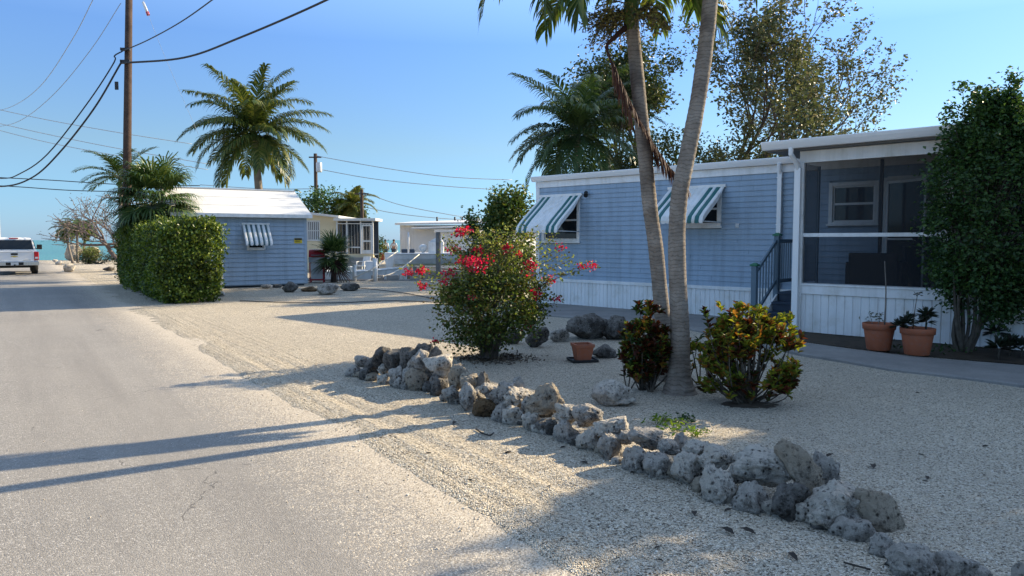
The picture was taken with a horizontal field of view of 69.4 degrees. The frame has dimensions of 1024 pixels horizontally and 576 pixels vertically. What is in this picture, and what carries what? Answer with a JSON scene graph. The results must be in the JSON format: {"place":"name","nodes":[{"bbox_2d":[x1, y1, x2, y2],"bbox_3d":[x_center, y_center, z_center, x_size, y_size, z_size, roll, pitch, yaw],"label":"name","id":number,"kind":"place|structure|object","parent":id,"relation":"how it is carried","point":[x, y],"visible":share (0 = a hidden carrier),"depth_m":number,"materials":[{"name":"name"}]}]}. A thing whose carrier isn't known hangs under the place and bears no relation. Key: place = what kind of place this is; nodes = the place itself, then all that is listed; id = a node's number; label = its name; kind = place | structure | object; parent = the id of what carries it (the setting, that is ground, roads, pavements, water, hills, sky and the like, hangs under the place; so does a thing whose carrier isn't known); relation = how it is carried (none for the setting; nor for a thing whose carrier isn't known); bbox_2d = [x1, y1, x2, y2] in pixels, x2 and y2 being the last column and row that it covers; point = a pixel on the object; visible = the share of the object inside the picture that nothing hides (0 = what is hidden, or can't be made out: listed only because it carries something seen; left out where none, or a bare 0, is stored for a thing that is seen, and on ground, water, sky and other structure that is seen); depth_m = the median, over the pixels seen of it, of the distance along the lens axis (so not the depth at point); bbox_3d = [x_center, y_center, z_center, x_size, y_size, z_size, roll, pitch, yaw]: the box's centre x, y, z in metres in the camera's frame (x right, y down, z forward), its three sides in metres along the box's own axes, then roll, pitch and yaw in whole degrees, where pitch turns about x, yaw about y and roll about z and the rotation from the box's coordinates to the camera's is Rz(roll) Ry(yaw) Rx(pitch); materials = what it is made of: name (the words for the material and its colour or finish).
{"place":"outdoors","nodes":[
{"label":"outdoors","id":0,"kind":"place"},
{"bbox_2d":[33,240,399,259],"bbox_3d":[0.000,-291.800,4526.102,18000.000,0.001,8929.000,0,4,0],"label":"sea","id":1,"kind":"structure","parent":0,"point":[48,251],"depth_m":183.02,"materials":[{"name":"liquid"}]},
{"bbox_2d":[0,261,574,575],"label":"road","id":2,"kind":"structure","parent":0,"point":[72,346],"depth_m":5.35,"materials":[{"name":"asphalt"}]},
{"bbox_2d":[0,237,41,273],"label":"pickup truck","id":3,"kind":"object","parent":2,"relation":"on","point":[18,252],"visible":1,"depth_m":36.43,"materials":[{"name":"white paint"}]},
{"bbox_2d":[307,212,381,270],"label":"cream house","id":4,"kind":"structure","parent":0,"point":[363,233],"depth_m":39.85,"materials":[{"name":"paint"}]},
{"bbox_2d":[307,220,319,240],"bbox_3d":[-10.725,-3.090,39.876,0.750,1.100,0.075,0,4,0],"label":"window","id":5,"kind":"structure","parent":4,"relation":"in","point":[313,226],"depth_m":39.87,"materials":[{"name":"white paint"}]},
{"bbox_2d":[395,217,516,266],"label":"white building","id":6,"kind":"structure","parent":0,"point":[421,232],"depth_m":45.87,"materials":[{"name":"paint"}]},
{"bbox_2d":[0,0,1023,239],"label":"sky","id":7,"kind":"structure","parent":0,"point":[416,86],"materials":[{"name":"blue"}]},
{"bbox_2d":[39,260,1023,575],"bbox_3d":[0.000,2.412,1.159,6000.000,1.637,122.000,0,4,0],"label":"ground","id":8,"kind":"structure","parent":0,"point":[255,324],"depth_m":6.38,"materials":[{"name":"gravel"}]},
{"bbox_2d":[74,248,116,263],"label":"seaside shrub","id":9,"kind":"object","parent":8,"relation":"on","point":[108,260],"visible":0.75,"depth_m":52.26,"materials":[{"name":"green plant"}]},
{"bbox_2d":[36,192,156,259],"bbox_3d":[-20.896,-3.141,40.219,7.740,4.650,8.448,0,4,0],"label":"bare tree","id":10,"kind":"object","parent":8,"relation":"on","point":[82,230],"visible":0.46,"depth_m":38.84,"materials":[{"name":"brown plant"}]},
{"bbox_2d":[70,147,159,218],"bbox_3d":[-17.373,-3.381,33.062,3.790,5.966,3.636,-3,5,-39],"label":"coconut palm","id":11,"kind":"object","parent":8,"relation":"on","point":[112,161],"visible":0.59,"depth_m":32.39,"materials":[{"name":"green plant"}]},
{"bbox_2d":[115,0,132,225],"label":"utility pole","id":12,"kind":"object","parent":8,"relation":"on","point":[127,133],"visible":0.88,"depth_m":28.17,"materials":[{"name":"brown wood"}]},
{"bbox_2d":[0,63,120,186],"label":"cable","id":13,"kind":"object","parent":12,"relation":"attached to","point":[81,125],"visible":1,"depth_m":29.17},
{"bbox_2d":[0,51,121,178],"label":"cable","id":14,"kind":"object","parent":12,"relation":"attached to","point":[73,121],"visible":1,"depth_m":28.94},
{"bbox_2d":[120,0,327,63],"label":"cable","id":15,"kind":"object","parent":12,"relation":"attached to","point":[264,27],"visible":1,"depth_m":24.77,"materials":[{"name":"rubber"}]},
{"bbox_2d":[97,150,202,241],"bbox_3d":[-12.259,-2.289,25.450,3.474,4.774,3.579,0,4,0],"label":"fan palm","id":16,"kind":"object","parent":8,"relation":"on","point":[142,176],"visible":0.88,"depth_m":24.69,"materials":[{"name":"green plant"}]},
{"bbox_2d":[111,213,230,303],"bbox_3d":[-11.317,-1.038,23.901,2.283,2.514,10.625,-3,4,-34],"label":"hedge","id":17,"kind":"object","parent":8,"relation":"on","point":[164,261],"visible":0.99,"depth_m":19.95,"materials":[{"name":"green plant"}]},
{"bbox_2d":[159,186,311,287],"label":"shed","id":18,"kind":"structure","parent":8,"relation":"on","point":[266,237],"depth_m":26.79,"materials":[{"name":"blue"}]},
{"bbox_2d":[176,62,333,189],"bbox_3d":[-11.665,-5.225,33.552,7.074,9.639,6.490,0,4,0],"label":"coconut palm","id":19,"kind":"object","parent":8,"relation":"on","point":[249,122],"visible":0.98,"depth_m":32.78,"materials":[{"name":"green plant"}]},
{"bbox_2d":[309,249,328,282],"bbox_3d":[-7.567,-0.880,29.580,1.050,1.322,0.554,-1,4,-8],"label":"gas grill","id":20,"kind":"object","parent":8,"relation":"on","point":[320,275],"visible":0.84,"depth_m":29.37,"materials":[{"name":"red metal"}]},
{"bbox_2d":[308,229,354,282],"bbox_3d":[-7.219,-1.240,29.654,2.174,2.361,2.146,0,4,0],"label":"fan palm","id":21,"kind":"object","parent":8,"relation":"on","point":[333,263],"visible":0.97,"depth_m":29.34,"materials":[{"name":"green plant"}]},
{"bbox_2d":[295,181,369,217],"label":"broadleaf tree","id":22,"kind":"object","parent":8,"relation":"on","point":[315,201],"visible":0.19,"depth_m":56.58,"materials":[{"name":"green plant"}]},
{"bbox_2d":[325,185,379,217],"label":"coconut palm","id":23,"kind":"object","parent":8,"relation":"on","point":[351,205],"visible":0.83,"depth_m":55.23,"materials":[{"name":"green plant"}]},
{"bbox_2d":[377,373,389,384],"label":"rock","id":24,"kind":"object","parent":8,"relation":"on","point":[382,378],"visible":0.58,"depth_m":8.60,"materials":[{"name":"stone"}]},
{"bbox_2d":[382,348,399,370],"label":"rock","id":25,"kind":"object","parent":24,"relation":"on","point":[391,359],"visible":0.69,"depth_m":8.58,"materials":[{"name":"stone"}]},
{"bbox_2d":[404,367,428,390],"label":"rock","id":26,"kind":"object","parent":8,"relation":"on","point":[415,379],"visible":0.75,"depth_m":8.28,"materials":[{"name":"beige stone"}]},
{"bbox_2d":[407,348,428,371],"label":"rock","id":27,"kind":"object","parent":26,"relation":"on","point":[415,361],"visible":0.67,"depth_m":8.34,"materials":[{"name":"grey stone"}]},
{"bbox_2d":[308,270,535,280],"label":"seawall","id":28,"kind":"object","parent":8,"relation":"on","point":[427,276],"depth_m":30.76,"materials":[{"name":"concrete"}]},
{"bbox_2d":[429,374,448,395],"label":"rock","id":29,"kind":"object","parent":8,"relation":"on","point":[438,384],"visible":0.67,"depth_m":8.03,"materials":[{"name":"stone"}]},
{"bbox_2d":[422,353,452,378],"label":"rock","id":30,"kind":"object","parent":29,"relation":"on","point":[440,365],"visible":0.79,"depth_m":8.12,"materials":[{"name":"stone"}]},
{"bbox_2d":[441,385,459,404],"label":"rock","id":31,"kind":"object","parent":8,"relation":"on","point":[451,394],"visible":0.86,"depth_m":7.60,"materials":[{"name":"grey stone"}]},
{"bbox_2d":[448,363,468,388],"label":"rock","id":32,"kind":"object","parent":31,"relation":"on","point":[456,371],"visible":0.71,"depth_m":7.63,"materials":[{"name":"beige stone"}]},
{"bbox_2d":[459,382,477,411],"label":"rock","id":33,"kind":"object","parent":8,"relation":"on","point":[468,396],"visible":0.72,"depth_m":7.27,"materials":[{"name":"grey stone"}]},
{"bbox_2d":[453,188,508,268],"bbox_3d":[-0.692,-1.418,23.211,1.913,3.529,2.665,2,4,29],"label":"broadleaf tree","id":34,"kind":"object","parent":8,"relation":"on","point":[471,219],"visible":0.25,"depth_m":23.01,"materials":[{"name":"green plant"}]},
{"bbox_2d":[472,398,495,416],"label":"rock","id":35,"kind":"object","parent":8,"relation":"on","point":[484,407],"visible":0.86,"depth_m":7.04,"materials":[{"name":"brown stone"}]},
{"bbox_2d":[434,229,535,268],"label":"white trailer","id":36,"kind":"object","parent":8,"relation":"on","point":[447,235],"depth_m":41.77,"materials":[{"name":"paint"}]},
{"bbox_2d":[399,219,600,358],"bbox_3d":[-0.158,0.051,10.548,2.291,2.060,1.943,-3,5,-40],"label":"bougainvillea","id":37,"kind":"object","parent":8,"relation":"on","point":[489,288],"visible":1,"depth_m":10.25,"materials":[{"name":"green plant"}]},
{"bbox_2d":[453,350,547,367],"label":"leaf litter","id":38,"kind":"object","parent":8,"relation":"on","point":[504,357],"visible":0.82,"depth_m":10.38,"materials":[{"name":"plant"}]},
{"bbox_2d":[468,179,535,295],"bbox_3d":[-0.239,-1.510,22.433,2.426,3.679,2.317,3,5,41],"label":"leafy bush","id":39,"kind":"object","parent":8,"relation":"on","point":[504,208],"visible":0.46,"depth_m":22.09,"materials":[{"name":"green plant"}]},
{"bbox_2d":[502,405,524,424],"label":"rock","id":40,"kind":"object","parent":8,"relation":"on","point":[511,414],"visible":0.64,"depth_m":6.75,"materials":[{"name":"stone"}]},
{"bbox_2d":[503,386,529,407],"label":"rock","id":41,"kind":"object","parent":40,"relation":"on","point":[514,396],"visible":0.78,"depth_m":6.86,"materials":[{"name":"stone"}]},
{"bbox_2d":[521,411,539,430],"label":"rock","id":42,"kind":"object","parent":8,"relation":"on","point":[528,419],"visible":0.59,"depth_m":6.55,"materials":[{"name":"stone"}]},
{"bbox_2d":[524,382,564,415],"bbox_3d":[0.298,0.998,6.650,0.337,0.298,0.341,-3,5,-43],"label":"rock","id":43,"kind":"object","parent":42,"relation":"on","point":[543,399],"visible":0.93,"depth_m":6.56,"materials":[{"name":"beige stone"}]},
{"bbox_2d":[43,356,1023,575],"bbox_3d":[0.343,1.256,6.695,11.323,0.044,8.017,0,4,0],"label":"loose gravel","id":44,"kind":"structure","parent":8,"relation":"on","point":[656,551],"depth_m":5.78,"materials":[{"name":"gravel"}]},
{"bbox_2d":[525,327,549,346],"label":"rock","id":45,"kind":"object","parent":8,"relation":"on","point":[543,338],"visible":0.76,"depth_m":11.67,"materials":[{"name":"stone"}]},
{"bbox_2d":[535,417,556,435],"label":"rock","id":46,"kind":"object","parent":8,"relation":"on","point":[547,425],"visible":0.65,"depth_m":6.41,"materials":[{"name":"stone"}]},
{"bbox_2d":[553,425,556,437],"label":"rock","id":47,"kind":"object","parent":8,"relation":"on","point":[554,432],"visible":0.12,"depth_m":6.32,"materials":[{"name":"grey stone"}]},
{"bbox_2d":[554,403,574,423],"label":"rock","id":48,"kind":"object","parent":47,"relation":"on","point":[563,411],"visible":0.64,"depth_m":6.34,"materials":[{"name":"stone"}]},
{"bbox_2d":[556,420,578,443],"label":"rock","id":49,"kind":"object","parent":8,"relation":"on","point":[565,429],"visible":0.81,"depth_m":6.16,"materials":[{"name":"grey stone"}]},
{"bbox_2d":[566,357,598,362],"bbox_3d":[0.984,1.000,10.332,0.370,0.035,0.330,-1,4,-12],"label":"plant saucer","id":50,"kind":"object","parent":8,"relation":"on","point":[573,360],"visible":0.73,"depth_m":10.19,"materials":[{"name":"plastic"}]},
{"bbox_2d":[570,342,594,359],"bbox_3d":[0.984,0.890,10.324,0.274,0.230,0.274,-1,4,-12],"label":"flower pot","id":51,"kind":"object","parent":50,"relation":"on","point":[582,350],"visible":1,"depth_m":10.22,"materials":[{"name":"ceramic"}]},
{"bbox_2d":[565,313,607,339],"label":"rock","id":52,"kind":"object","parent":8,"relation":"on","point":[590,326],"visible":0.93,"depth_m":12.45,"materials":[{"name":"stone"}]},
{"bbox_2d":[508,64,666,191],"bbox_3d":[3.021,-4.482,29.633,6.496,8.629,6.932,0,4,0],"label":"coconut palm","id":53,"kind":"object","parent":8,"relation":"on","point":[576,111],"visible":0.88,"depth_m":28.74,"materials":[{"name":"green plant"}]},
{"bbox_2d":[575,427,599,450],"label":"rock","id":54,"kind":"object","parent":8,"relation":"on","point":[588,439],"visible":0.63,"depth_m":5.92,"materials":[{"name":"stone"}]},
{"bbox_2d":[592,416,629,435],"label":"rock","id":55,"kind":"object","parent":54,"relation":"on","point":[615,425],"visible":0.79,"depth_m":5.86,"materials":[{"name":"stone"}]},
{"bbox_2d":[572,403,603,427],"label":"rock","id":56,"kind":"object","parent":8,"relation":"on","point":[586,415],"visible":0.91,"depth_m":6.11,"materials":[{"name":"grey stone"}]},
{"bbox_2d":[592,344,617,358],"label":"rock","id":57,"kind":"object","parent":8,"relation":"on","point":[607,351],"visible":0.96,"depth_m":10.59,"materials":[{"name":"stone"}]},
{"bbox_2d":[523,33,687,168],"bbox_3d":[4.716,-6.837,37.395,7.825,12.411,7.808,2,4,30],"label":"broadleaf tree","id":58,"kind":"object","parent":8,"relation":"on","point":[656,94],"visible":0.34,"depth_m":35.98,"materials":[{"name":"green plant"}]},
{"bbox_2d":[597,432,623,459],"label":"rock","id":59,"kind":"object","parent":8,"relation":"on","point":[609,446],"visible":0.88,"depth_m":5.68,"materials":[{"name":"grey stone"}]},
{"bbox_2d":[571,134,654,171],"bbox_3d":[4.639,-3.709,33.848,5.091,6.540,4.044,0,4,0],"label":"background shrub","id":60,"kind":"object","parent":8,"relation":"on","point":[619,156],"visible":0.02,"depth_m":32.98,"materials":[{"name":"green plant"}]},
{"bbox_2d":[591,379,636,405],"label":"rock","id":61,"kind":"object","parent":8,"relation":"on","point":[609,392],"visible":0.96,"depth_m":7.45,"materials":[{"name":"stone"}]},
{"bbox_2d":[601,315,629,339],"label":"rock","id":62,"kind":"object","parent":8,"relation":"on","point":[615,323],"visible":0.65,"depth_m":12.45,"materials":[{"name":"stone"}]},
{"bbox_2d":[477,0,765,381],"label":"palm tree","id":63,"kind":"object","parent":8,"relation":"on","point":[631,14],"visible":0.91,"depth_m":8.68,"materials":[{"name":"green plant"}]},
{"bbox_2d":[621,445,645,472],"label":"rock","id":64,"kind":"object","parent":8,"relation":"on","point":[633,458],"visible":0.6,"depth_m":5.38,"materials":[{"name":"grey stone"}]},
{"bbox_2d":[627,426,663,450],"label":"rock","id":65,"kind":"object","parent":64,"relation":"on","point":[648,438],"visible":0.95,"depth_m":5.51,"materials":[{"name":"grey stone"}]},
{"bbox_2d":[617,299,673,391],"bbox_3d":[1.507,0.661,8.254,0.693,1.069,0.743,0,4,0],"label":"croton shrub","id":66,"kind":"object","parent":8,"relation":"on","point":[645,358],"visible":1,"depth_m":8.14,"materials":[{"name":"green plant"}]},
{"bbox_2d":[641,451,671,478],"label":"rock","id":67,"kind":"object","parent":8,"relation":"on","point":[653,462],"visible":0.86,"depth_m":5.22,"materials":[{"name":"grey stone"}]},
{"bbox_2d":[657,438,680,455],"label":"rock","id":68,"kind":"object","parent":67,"relation":"on","point":[667,446],"visible":0.97,"depth_m":5.39,"materials":[{"name":"grey stone"}]},
{"bbox_2d":[595,0,717,396],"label":"palm tree","id":69,"kind":"object","parent":8,"relation":"on","point":[678,381],"visible":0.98,"depth_m":8.07,"materials":[{"name":"grey plant"}]},
{"bbox_2d":[613,118,724,169],"bbox_3d":[7.235,-4.068,33.793,6.014,7.268,4.242,0,4,0],"label":"background shrub","id":70,"kind":"object","parent":8,"relation":"on","point":[676,152],"visible":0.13,"depth_m":33.13,"materials":[{"name":"green plant"}]},
{"bbox_2d":[670,450,703,484],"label":"rock","id":71,"kind":"object","parent":8,"relation":"on","point":[686,468],"visible":0.73,"depth_m":5.08,"materials":[{"name":"stone"}]},
{"bbox_2d":[681,439,708,454],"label":"rock","id":72,"kind":"object","parent":71,"relation":"on","point":[696,446],"visible":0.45,"depth_m":5.18,"materials":[{"name":"stone"}]},
{"bbox_2d":[690,333,714,384],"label":"croton shrub","id":73,"kind":"object","parent":8,"relation":"on","point":[696,345],"visible":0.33,"depth_m":8.54,"materials":[{"name":"green plant"}]},
{"bbox_2d":[699,463,736,504],"bbox_3d":[1.341,1.288,4.823,0.229,0.296,0.246,0,4,0],"label":"rock","id":74,"kind":"object","parent":8,"relation":"on","point":[718,486],"visible":0.88,"depth_m":4.77,"materials":[{"name":"stone"}]},
{"bbox_2d":[449,302,1023,387],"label":"walkway","id":75,"kind":"structure","parent":8,"relation":"on","point":[1001,374],"depth_m":10.11,"materials":[{"name":"concrete"}]},
{"bbox_2d":[695,124,785,162],"bbox_3d":[10.751,-4.193,34.758,5.465,7.386,4.538,0,4,0],"label":"background shrub","id":76,"kind":"object","parent":8,"relation":"on","point":[740,152],"visible":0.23,"depth_m":34.43,"materials":[{"name":"green plant"}]},
{"bbox_2d":[721,401,778,407],"bbox_3d":[2.436,1.212,7.566,0.614,0.114,0.369,0,4,0],"label":"mulch heap","id":77,"kind":"object","parent":8,"relation":"on","point":[756,404],"visible":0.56,"depth_m":7.48,"materials":[{"name":"soil"}]},
{"bbox_2d":[695,300,806,404],"bbox_3d":[2.410,0.678,7.605,1.149,1.119,1.005,0,4,0],"label":"croton shrub","id":78,"kind":"object","parent":8,"relation":"on","point":[742,340],"visible":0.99,"depth_m":7.47,"materials":[{"name":"green plant"}]},
{"bbox_2d":[731,480,771,513],"bbox_3d":[1.509,1.323,4.660,0.248,0.246,0.211,-2,4,-30],"label":"rock","id":79,"kind":"object","parent":8,"relation":"on","point":[750,497],"visible":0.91,"depth_m":4.61,"materials":[{"name":"grey stone"}]},
{"bbox_2d":[728,444,786,487],"bbox_3d":[1.621,1.194,4.926,0.383,0.265,0.347,0,4,0],"label":"rock","id":80,"kind":"object","parent":8,"relation":"on","point":[751,462],"visible":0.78,"depth_m":4.84,"materials":[{"name":"stone"}]},
{"bbox_2d":[697,443,732,469],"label":"rock","id":81,"kind":"object","parent":80,"relation":"on","point":[718,456],"visible":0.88,"depth_m":4.97,"materials":[{"name":"stone"}]},
{"bbox_2d":[516,121,1023,349],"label":"mobile home","id":82,"kind":"object","parent":8,"relation":"on","point":[841,211],"visible":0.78,"depth_m":14.79,"materials":[{"name":"blue plastic"}]},
{"bbox_2d":[541,198,579,242],"bbox_3d":[1.244,-1.737,18.959,1.320,1.170,0.105,4,5,44],"label":"window","id":83,"kind":"structure","parent":82,"relation":"in","point":[572,222],"depth_m":18.80,"materials":[{"name":"white paint"}]},
{"bbox_2d":[685,193,721,227],"bbox_3d":[4.055,-1.733,16.275,1.270,0.830,0.105,4,5,44],"label":"window","id":84,"kind":"structure","parent":82,"relation":"in","point":[715,214],"depth_m":16.02,"materials":[{"name":"white paint"}]},
{"bbox_2d":[750,233,792,331],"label":"porch steps","id":85,"kind":"structure","parent":8,"relation":"on","point":[780,302],"depth_m":14.17,"materials":[{"name":"blue paint"}]},
{"bbox_2d":[691,0,859,161],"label":"broadleaf tree","id":86,"kind":"object","parent":8,"relation":"on","point":[758,48],"visible":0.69,"depth_m":32.38,"materials":[{"name":"green plant"}]},
{"bbox_2d":[771,482,810,521],"bbox_3d":[1.696,1.315,4.546,0.267,0.277,0.208,-2,4,-28],"label":"rock","id":87,"kind":"object","parent":8,"relation":"on","point":[786,497],"visible":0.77,"depth_m":4.47,"materials":[{"name":"stone"}]},
{"bbox_2d":[677,0,912,140],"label":"broadleaf tree","id":88,"kind":"object","parent":8,"relation":"on","point":[844,64],"visible":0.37,"depth_m":37.67,"materials":[{"name":"green plant"}]},
{"bbox_2d":[773,438,824,492],"bbox_3d":[1.863,1.156,4.766,0.337,0.360,0.150,0,4,0],"label":"rock","id":89,"kind":"object","parent":8,"relation":"on","point":[801,466],"visible":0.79,"depth_m":4.73,"materials":[{"name":"beige stone"}]},
{"bbox_2d":[811,450,839,493],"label":"rock","id":90,"kind":"object","parent":8,"relation":"on","point":[830,467],"visible":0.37,"depth_m":4.84,"materials":[{"name":"grey stone"}]},
{"bbox_2d":[804,478,861,528],"bbox_3d":[1.927,1.303,4.418,0.388,0.319,0.336,0,4,0],"label":"rock","id":91,"kind":"object","parent":8,"relation":"on","point":[829,502],"visible":0.66,"depth_m":4.30,"materials":[{"name":"stone"}]},
{"bbox_2d":[828,515,848,536],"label":"rock","id":92,"kind":"object","parent":8,"relation":"on","point":[836,527],"visible":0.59,"depth_m":4.23,"materials":[{"name":"grey stone"}]},
{"bbox_2d":[841,518,875,541],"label":"rock","id":93,"kind":"object","parent":8,"relation":"on","point":[859,530],"visible":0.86,"depth_m":4.15,"materials":[{"name":"grey stone"}]},
{"bbox_2d":[852,488,904,532],"bbox_3d":[2.153,1.344,4.340,0.364,0.350,0.160,0,4,0],"label":"rock","id":94,"kind":"object","parent":8,"relation":"on","point":[880,511],"visible":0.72,"depth_m":4.29,"materials":[{"name":"beige stone"}]},
{"bbox_2d":[869,532,896,557],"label":"rock","id":95,"kind":"object","parent":8,"relation":"on","point":[880,543],"visible":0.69,"depth_m":3.97,"materials":[{"name":"grey stone"}]},
{"bbox_2d":[799,332,1023,363],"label":"planting bed","id":96,"kind":"object","parent":8,"relation":"on","point":[978,354],"visible":0.75,"depth_m":11.18,"materials":[{"name":"soil"}]},
{"bbox_2d":[862,321,895,350],"bbox_3d":[5.511,0.727,11.105,0.470,0.400,0.470,0,4,0],"label":"flower pot","id":97,"kind":"object","parent":96,"relation":"on","point":[879,337],"visible":0.95,"depth_m":10.96,"materials":[{"name":"ceramic"}]},
{"bbox_2d":[899,326,935,355],"bbox_3d":[5.833,0.765,10.639,0.470,0.385,0.470,0,4,0],"label":"flower pot","id":98,"kind":"object","parent":96,"relation":"on","point":[917,341],"visible":0.95,"depth_m":10.49,"materials":[{"name":"ceramic"}]},
{"bbox_2d":[889,292,938,329],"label":"pot plant","id":99,"kind":"object","parent":98,"relation":"on","point":[925,315],"visible":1,"depth_m":10.60,"materials":[{"name":"green plant"}]},
{"bbox_2d":[906,65,1023,351],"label":"yard tree","id":100,"kind":"object","parent":96,"relation":"on","point":[985,265],"visible":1,"depth_m":10.60,"materials":[{"name":"green plant"}]},
{"bbox_2d":[982,333,1015,359],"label":"rosette plant","id":101,"kind":"object","parent":96,"relation":"on","point":[1003,343],"visible":1,"depth_m":10.26,"materials":[{"name":"green plant"}]},
{"bbox_2d":[883,542,939,575],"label":"rock","id":102,"kind":"object","parent":8,"relation":"on","point":[909,559],"visible":1,"depth_m":3.70,"materials":[{"name":"grey stone"}]},
{"bbox_2d":[933,550,979,575],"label":"rock","id":103,"kind":"object","parent":8,"relation":"on","point":[950,563],"visible":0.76,"depth_m":3.68,"materials":[{"name":"grey stone"}]},
{"label":"canal water","id":104,"kind":"structure","parent":0,"visible":0},
{"bbox_2d":[325,261,407,278],"bbox_3d":[-6.867,-0.422,33.487,4.336,1.598,1.558,-1,4,-8],"label":"boat","id":105,"kind":"object","parent":104,"relation":"on","point":[381,271],"visible":0.2,"depth_m":33.04,"materials":[{"name":"white paint"}]},
{"bbox_2d":[384,232,512,267],"bbox_3d":[-2.597,-1.736,34.760,6.712,1.760,2.158,0,4,-4],"label":"boat","id":106,"kind":"object","parent":104,"relation":"on","point":[403,257],"visible":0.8,"depth_m":33.91,"materials":[{"name":"white paint"}]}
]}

